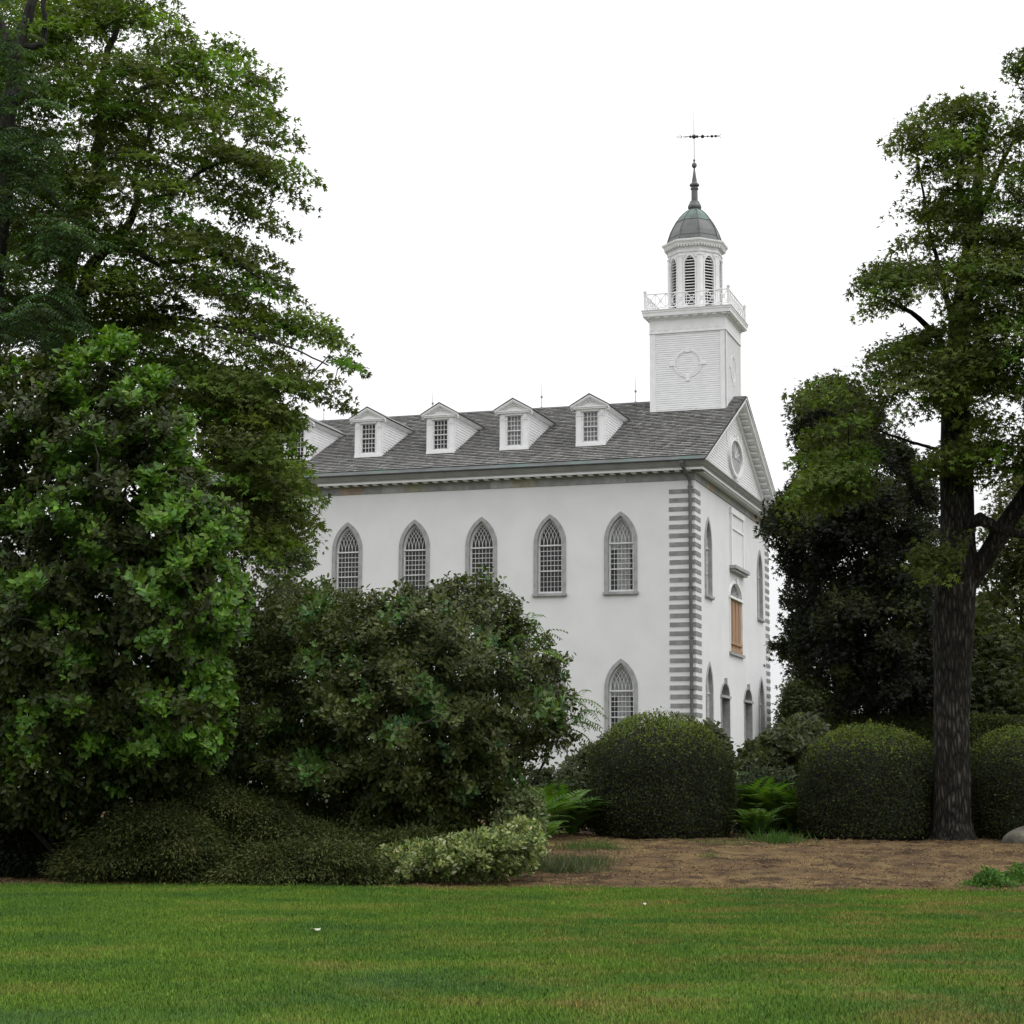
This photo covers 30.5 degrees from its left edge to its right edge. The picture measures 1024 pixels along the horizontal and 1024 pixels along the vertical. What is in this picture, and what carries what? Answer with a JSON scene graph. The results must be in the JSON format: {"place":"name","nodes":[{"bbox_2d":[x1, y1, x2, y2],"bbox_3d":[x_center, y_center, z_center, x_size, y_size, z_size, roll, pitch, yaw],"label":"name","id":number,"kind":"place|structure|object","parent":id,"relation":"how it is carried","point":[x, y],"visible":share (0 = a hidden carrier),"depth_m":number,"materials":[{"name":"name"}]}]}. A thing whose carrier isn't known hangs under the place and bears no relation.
{"place":"outdoors","nodes":[
{"label":"outdoors","id":0,"kind":"place"},
{"bbox_2d":[0,0,120,375],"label":"tree","id":1,"kind":"object","parent":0,"point":[12,61],"visible":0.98,"depth_m":33.06,"materials":[{"name":"green plant"}]},
{"bbox_2d":[0,0,372,575],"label":"maple tree","id":2,"kind":"object","parent":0,"point":[263,475],"visible":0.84,"depth_m":35.63,"materials":[{"name":"green plant"}]},
{"bbox_2d":[0,880,1023,1023],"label":"lawn","id":3,"kind":"structure","parent":0,"point":[309,998],"depth_m":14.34,"materials":[{"name":"green plant"}]},
{"bbox_2d":[0,0,1023,772],"label":"sky","id":4,"kind":"structure","parent":0,"point":[507,182],"materials":[{"name":"white"}]},
{"bbox_3d":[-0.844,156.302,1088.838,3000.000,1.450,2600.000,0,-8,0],"label":"ground","id":5,"kind":"structure","parent":0,"visible":0},
{"bbox_2d":[180,134,775,783],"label":"church","id":6,"kind":"structure","parent":5,"relation":"on","point":[622,546],"depth_m":85.81,"materials":[{"name":"paint"}]},
{"bbox_2d":[267,532,296,603],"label":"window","id":7,"kind":"structure","parent":6,"relation":"in","point":[269,572],"depth_m":87.78,"materials":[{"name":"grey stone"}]},
{"bbox_2d":[331,522,361,602],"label":"window","id":8,"kind":"structure","parent":6,"relation":"in","point":[344,529],"depth_m":86.82,"materials":[{"name":"grey stone"}]},
{"bbox_2d":[398,519,429,598],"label":"window","id":9,"kind":"structure","parent":6,"relation":"in","point":[413,525],"depth_m":85.81,"materials":[{"name":"grey stone"}]},
{"bbox_2d":[465,517,497,597],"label":"window","id":10,"kind":"structure","parent":6,"relation":"in","point":[469,547],"depth_m":84.87,"materials":[{"name":"grey stone"}]},
{"bbox_2d":[532,514,566,596],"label":"window","id":11,"kind":"structure","parent":6,"relation":"in","point":[537,571],"depth_m":83.76,"materials":[{"name":"grey stone"}]},
{"bbox_2d":[533,670,565,743],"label":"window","id":12,"kind":"structure","parent":6,"relation":"in","point":[561,682],"depth_m":82.64,"materials":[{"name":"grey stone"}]},
{"bbox_2d":[603,511,638,595],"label":"window","id":13,"kind":"structure","parent":6,"relation":"in","point":[620,533],"depth_m":82.88,"materials":[{"name":"grey glass"}]},
{"bbox_2d":[604,659,637,734],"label":"window","id":14,"kind":"structure","parent":6,"relation":"in","point":[620,681],"depth_m":82.04,"materials":[{"name":"grey glass"}]},
{"bbox_2d":[704,517,714,599],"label":"window","id":15,"kind":"structure","parent":6,"relation":"in","point":[708,535],"depth_m":84.64,"materials":[{"name":"grey stone"}]},
{"bbox_2d":[706,661,713,722],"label":"window","id":16,"kind":"structure","parent":6,"relation":"in","point":[709,675],"depth_m":83.80,"materials":[{"name":"grey stone"}]},
{"bbox_2d":[720,678,731,740],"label":"doorway","id":17,"kind":"structure","parent":6,"relation":"in","point":[725,696],"depth_m":87.33,"materials":[{"name":"grey stone"}]},
{"bbox_2d":[729,579,744,658],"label":"boarded window","id":18,"kind":"structure","parent":6,"relation":"in","point":[736,602],"depth_m":89.97,"materials":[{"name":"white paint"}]},
{"bbox_2d":[744,684,753,742],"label":"doorway","id":19,"kind":"structure","parent":6,"relation":"in","point":[748,703],"depth_m":92.55,"materials":[{"name":"white paint"}]},
{"bbox_2d":[757,549,764,622],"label":"window","id":20,"kind":"structure","parent":6,"relation":"in","point":[760,618],"depth_m":96.55,"materials":[{"name":"grey stone"}]},
{"bbox_2d":[758,676,764,732],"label":"window","id":21,"kind":"structure","parent":6,"relation":"in","point":[761,699],"depth_m":95.70,"materials":[{"name":"grey wood"}]},
{"bbox_2d":[0,805,1023,890],"bbox_3d":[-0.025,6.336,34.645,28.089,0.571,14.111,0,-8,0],"label":"mulch","id":22,"kind":"object","parent":5,"relation":"on","point":[629,853],"visible":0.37,"depth_m":32.23,"materials":[{"name":"brown wood"}]},
{"bbox_2d":[0,805,110,879],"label":"yew bush","id":23,"kind":"object","parent":22,"relation":"on","point":[22,852],"visible":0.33,"depth_m":29.41,"materials":[{"name":"green plant"}]},
{"bbox_2d":[0,323,255,871],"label":"magnolia shrub","id":24,"kind":"object","parent":22,"relation":"on","point":[176,616],"visible":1,"depth_m":28.24,"materials":[{"name":"green plant"}]},
{"bbox_2d":[37,797,242,885],"bbox_3d":[-5.655,5.255,28.825,3.417,1.786,2.761,0,-8,0],"label":"juniper","id":25,"kind":"object","parent":22,"relation":"on","point":[180,856],"visible":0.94,"depth_m":28.20,"materials":[{"name":"green plant"}]},
{"bbox_2d":[117,774,320,854],"bbox_3d":[-4.558,5.051,30.131,3.768,1.837,2.838,0,-8,0],"label":"juniper","id":26,"kind":"object","parent":22,"relation":"on","point":[247,817],"visible":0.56,"depth_m":29.52,"materials":[{"name":"green plant"}]},
{"bbox_2d":[1,513,460,854],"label":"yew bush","id":27,"kind":"object","parent":22,"relation":"on","point":[19,552],"visible":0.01,"depth_m":33.46,"materials":[{"name":"green plant"}]},
{"bbox_2d":[183,829,395,886],"bbox_3d":[-3.406,5.430,28.654,3.383,1.170,2.694,0,-8,0],"label":"juniper","id":28,"kind":"object","parent":22,"relation":"on","point":[273,864],"visible":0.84,"depth_m":28.01,"materials":[{"name":"green plant"}]},
{"bbox_2d":[217,540,366,798],"bbox_3d":[-4.098,3.329,34.352,2.955,5.944,2.358,0,-8,0],"label":"deutzia shrub","id":29,"kind":"object","parent":22,"relation":"on","point":[304,560],"visible":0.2,"depth_m":34.30,"materials":[{"name":"green plant"}]},
{"bbox_2d":[257,814,450,873],"bbox_3d":[-2.524,5.330,29.851,3.254,1.115,2.661,0,-8,0],"label":"juniper","id":30,"kind":"object","parent":22,"relation":"on","point":[384,836],"visible":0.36,"depth_m":29.37,"materials":[{"name":"green plant"}]},
{"bbox_2d":[209,564,589,847],"bbox_3d":[-2.191,3.454,32.109,7.042,5.314,6.199,0,-8,0],"label":"viburnum shrub","id":31,"kind":"object","parent":22,"relation":"on","point":[439,703],"visible":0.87,"depth_m":30.77,"materials":[{"name":"green plant"}]},
{"bbox_2d":[371,814,551,885],"bbox_3d":[-0.851,5.269,28.864,2.932,1.255,2.472,0,-8,0],"label":"variegated euonymus","id":32,"kind":"object","parent":22,"relation":"on","point":[467,857],"visible":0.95,"depth_m":28.35,"materials":[{"name":"green plant"}]},
{"bbox_2d":[487,783,551,859],"bbox_3d":[0.049,5.263,31.192,1.227,1.495,1.668,0,-8,0],"label":"euonymus","id":33,"kind":"object","parent":22,"relation":"on","point":[528,802],"visible":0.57,"depth_m":30.82,"materials":[{"name":"green plant"}]},
{"bbox_2d":[492,612,567,812],"bbox_3d":[0.276,3.849,31.724,1.338,4.282,1.359,0,-8,0],"label":"sumac sapling","id":34,"kind":"object","parent":22,"relation":"on","point":[548,651],"visible":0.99,"depth_m":31.76,"materials":[{"name":"green plant"}]},
{"bbox_2d":[497,791,584,822],"bbox_3d":[0.356,6.155,38.163,2.147,0.969,2.269,5,-9,-29],"label":"fern","id":35,"kind":"object","parent":22,"relation":"on","point":[551,808],"visible":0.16,"depth_m":37.93,"materials":[{"name":"green plant"}]},
{"bbox_2d":[491,689,607,866],"bbox_3d":[0.754,4.541,31.930,2.259,2.990,0.882,-6,-10,37],"label":"sumac sapling","id":36,"kind":"object","parent":22,"relation":"on","point":[576,718],"visible":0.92,"depth_m":31.70,"materials":[{"name":"green plant"}]},
{"bbox_2d":[515,761,594,833],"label":"rhododendron","id":37,"kind":"object","parent":22,"relation":"on","point":[574,778],"visible":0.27,"depth_m":41.51,"materials":[{"name":"green plant"}]},
{"bbox_2d":[507,783,603,833],"bbox_3d":[0.962,6.273,39.741,2.719,1.084,2.440,2,-8,-15],"label":"fern","id":38,"kind":"object","parent":22,"relation":"on","point":[550,791],"visible":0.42,"depth_m":39.36,"materials":[{"name":"green plant"}]},
{"bbox_2d":[543,819,570,839],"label":"fern","id":39,"kind":"object","parent":22,"relation":"on","point":[551,827],"visible":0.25,"depth_m":35.95,"materials":[{"name":"green plant"}]},
{"bbox_2d":[515,853,634,874],"bbox_3d":[0.773,5.742,30.670,2.552,0.440,1.554,0,-8,0],"label":"weed tuft","id":40,"kind":"object","parent":22,"relation":"on","point":[550,866],"visible":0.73,"depth_m":30.56,"materials":[{"name":"green plant"}]},
{"bbox_2d":[545,793,611,834],"bbox_3d":[1.227,6.429,40.120,2.143,0.915,2.028,-1,-8,12],"label":"fern","id":41,"kind":"object","parent":22,"relation":"on","point":[579,815],"visible":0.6,"depth_m":39.82,"materials":[{"name":"green plant"}]},
{"bbox_2d":[556,740,603,830],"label":"rhododendron","id":42,"kind":"object","parent":22,"relation":"on","point":[578,759],"visible":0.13,"depth_m":44.00,"materials":[{"name":"green plant"}]},
{"bbox_2d":[545,849,635,866],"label":"weed tuft","id":43,"kind":"object","parent":22,"relation":"on","point":[591,858],"visible":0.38,"depth_m":32.03,"materials":[{"name":"green plant"}]},
{"bbox_2d":[547,837,640,850],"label":"weed tuft","id":44,"kind":"object","parent":22,"relation":"on","point":[597,845],"visible":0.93,"depth_m":35.88,"materials":[{"name":"green plant"}]},
{"bbox_2d":[585,706,739,838],"bbox_3d":[3.246,5.631,40.823,3.500,2.829,3.371,0,-8,0],"label":"clipped bush","id":45,"kind":"object","parent":22,"relation":"on","point":[660,776],"visible":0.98,"depth_m":39.62,"materials":[{"name":"green plant"}]},
{"bbox_2d":[696,850,726,857],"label":"weed tuft","id":46,"kind":"object","parent":22,"relation":"on","point":[707,855],"visible":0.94,"depth_m":33.95,"materials":[{"name":"green plant"}]},
{"bbox_2d":[684,717,743,777],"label":"rhododendron","id":47,"kind":"object","parent":22,"relation":"on","point":[715,729],"visible":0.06,"depth_m":45.13,"materials":[{"name":"green plant"}]},
{"bbox_2d":[670,836,787,846],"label":"weed tuft","id":48,"kind":"object","parent":22,"relation":"on","point":[708,841],"visible":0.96,"depth_m":37.64,"materials":[{"name":"green plant"}]},
{"bbox_2d":[726,805,789,835],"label":"fern","id":49,"kind":"object","parent":22,"relation":"on","point":[753,820],"visible":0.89,"depth_m":39.70,"materials":[{"name":"green plant"}]},
{"bbox_2d":[727,771,798,830],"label":"fern","id":50,"kind":"object","parent":22,"relation":"on","point":[747,806],"visible":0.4,"depth_m":41.69,"materials":[{"name":"green plant"}]},
{"bbox_2d":[731,761,802,834],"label":"rhododendron","id":51,"kind":"object","parent":22,"relation":"on","point":[753,775],"visible":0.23,"depth_m":42.67,"materials":[{"name":"green plant"}]},
{"bbox_2d":[733,783,804,831],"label":"fern","id":52,"kind":"object","parent":22,"relation":"on","point":[764,796],"visible":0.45,"depth_m":41.60,"materials":[{"name":"green plant"}]},
{"bbox_2d":[748,786,803,832],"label":"fern","id":53,"kind":"object","parent":22,"relation":"on","point":[789,815],"visible":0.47,"depth_m":41.56,"materials":[{"name":"green plant"}]},
{"bbox_2d":[738,828,818,844],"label":"weed tuft","id":54,"kind":"object","parent":22,"relation":"on","point":[784,837],"visible":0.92,"depth_m":38.15,"materials":[{"name":"green plant"}]},
{"bbox_2d":[736,711,830,785],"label":"rhododendron","id":55,"kind":"object","parent":22,"relation":"on","point":[782,744],"visible":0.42,"depth_m":45.57,"materials":[{"name":"green plant"}]},
{"bbox_2d":[753,367,939,727],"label":"copper maple","id":56,"kind":"object","parent":22,"relation":"on","point":[879,603],"visible":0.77,"depth_m":51.29,"materials":[{"name":"green plant"}]},
{"bbox_2d":[793,718,933,839],"bbox_3d":[7.810,5.775,40.794,3.416,2.605,3.300,5,-9,-30],"label":"clipped bush","id":57,"kind":"object","parent":22,"relation":"on","point":[866,783],"visible":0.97,"depth_m":39.64,"materials":[{"name":"green plant"}]},
{"bbox_2d":[775,46,1023,840],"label":"maple tree","id":58,"kind":"object","parent":22,"relation":"on","point":[957,370],"visible":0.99,"depth_m":39.42,"materials":[{"name":"green plant"}]},
{"bbox_2d":[820,711,1023,809],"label":"clipped hedge","id":59,"kind":"object","parent":22,"relation":"on","point":[981,724],"visible":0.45,"depth_m":52.05,"materials":[{"name":"green plant"}]},
{"bbox_2d":[955,865,1023,889],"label":"plant","id":60,"kind":"object","parent":22,"relation":"on","point":[996,877],"visible":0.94,"depth_m":28.29,"materials":[{"name":"green plant"}]},
{"bbox_2d":[970,721,1023,838],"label":"clipped bush","id":61,"kind":"object","parent":22,"relation":"on","point":[997,788],"visible":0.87,"depth_m":39.83,"materials":[{"name":"green plant"}]},
{"bbox_2d":[1001,826,1023,843],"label":"rock","id":62,"kind":"object","parent":22,"relation":"on","point":[1016,835],"visible":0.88,"depth_m":38.40,"materials":[{"name":"grey stone"}]},
{"bbox_2d":[1002,860,1023,882],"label":"plant","id":63,"kind":"object","parent":22,"relation":"on","point":[1016,874],"visible":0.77,"depth_m":29.33,"materials":[{"name":"green plant"}]},
{"bbox_2d":[770,671,854,730],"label":"background tree","id":64,"kind":"object","parent":5,"relation":"on","point":[795,698],"visible":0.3,"depth_m":93.13,"materials":[{"name":"green plant"}]},
{"bbox_2d":[880,589,1023,715],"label":"background tree","id":65,"kind":"object","parent":5,"relation":"on","point":[997,682],"visible":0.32,"depth_m":57.23,"materials":[{"name":"green plant"}]},
{"bbox_2d":[975,453,1023,674],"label":"background tree","id":66,"kind":"object","parent":5,"relation":"on","point":[1006,589],"visible":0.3,"depth_m":60.99,"materials":[{"name":"green plant"}]}
]}

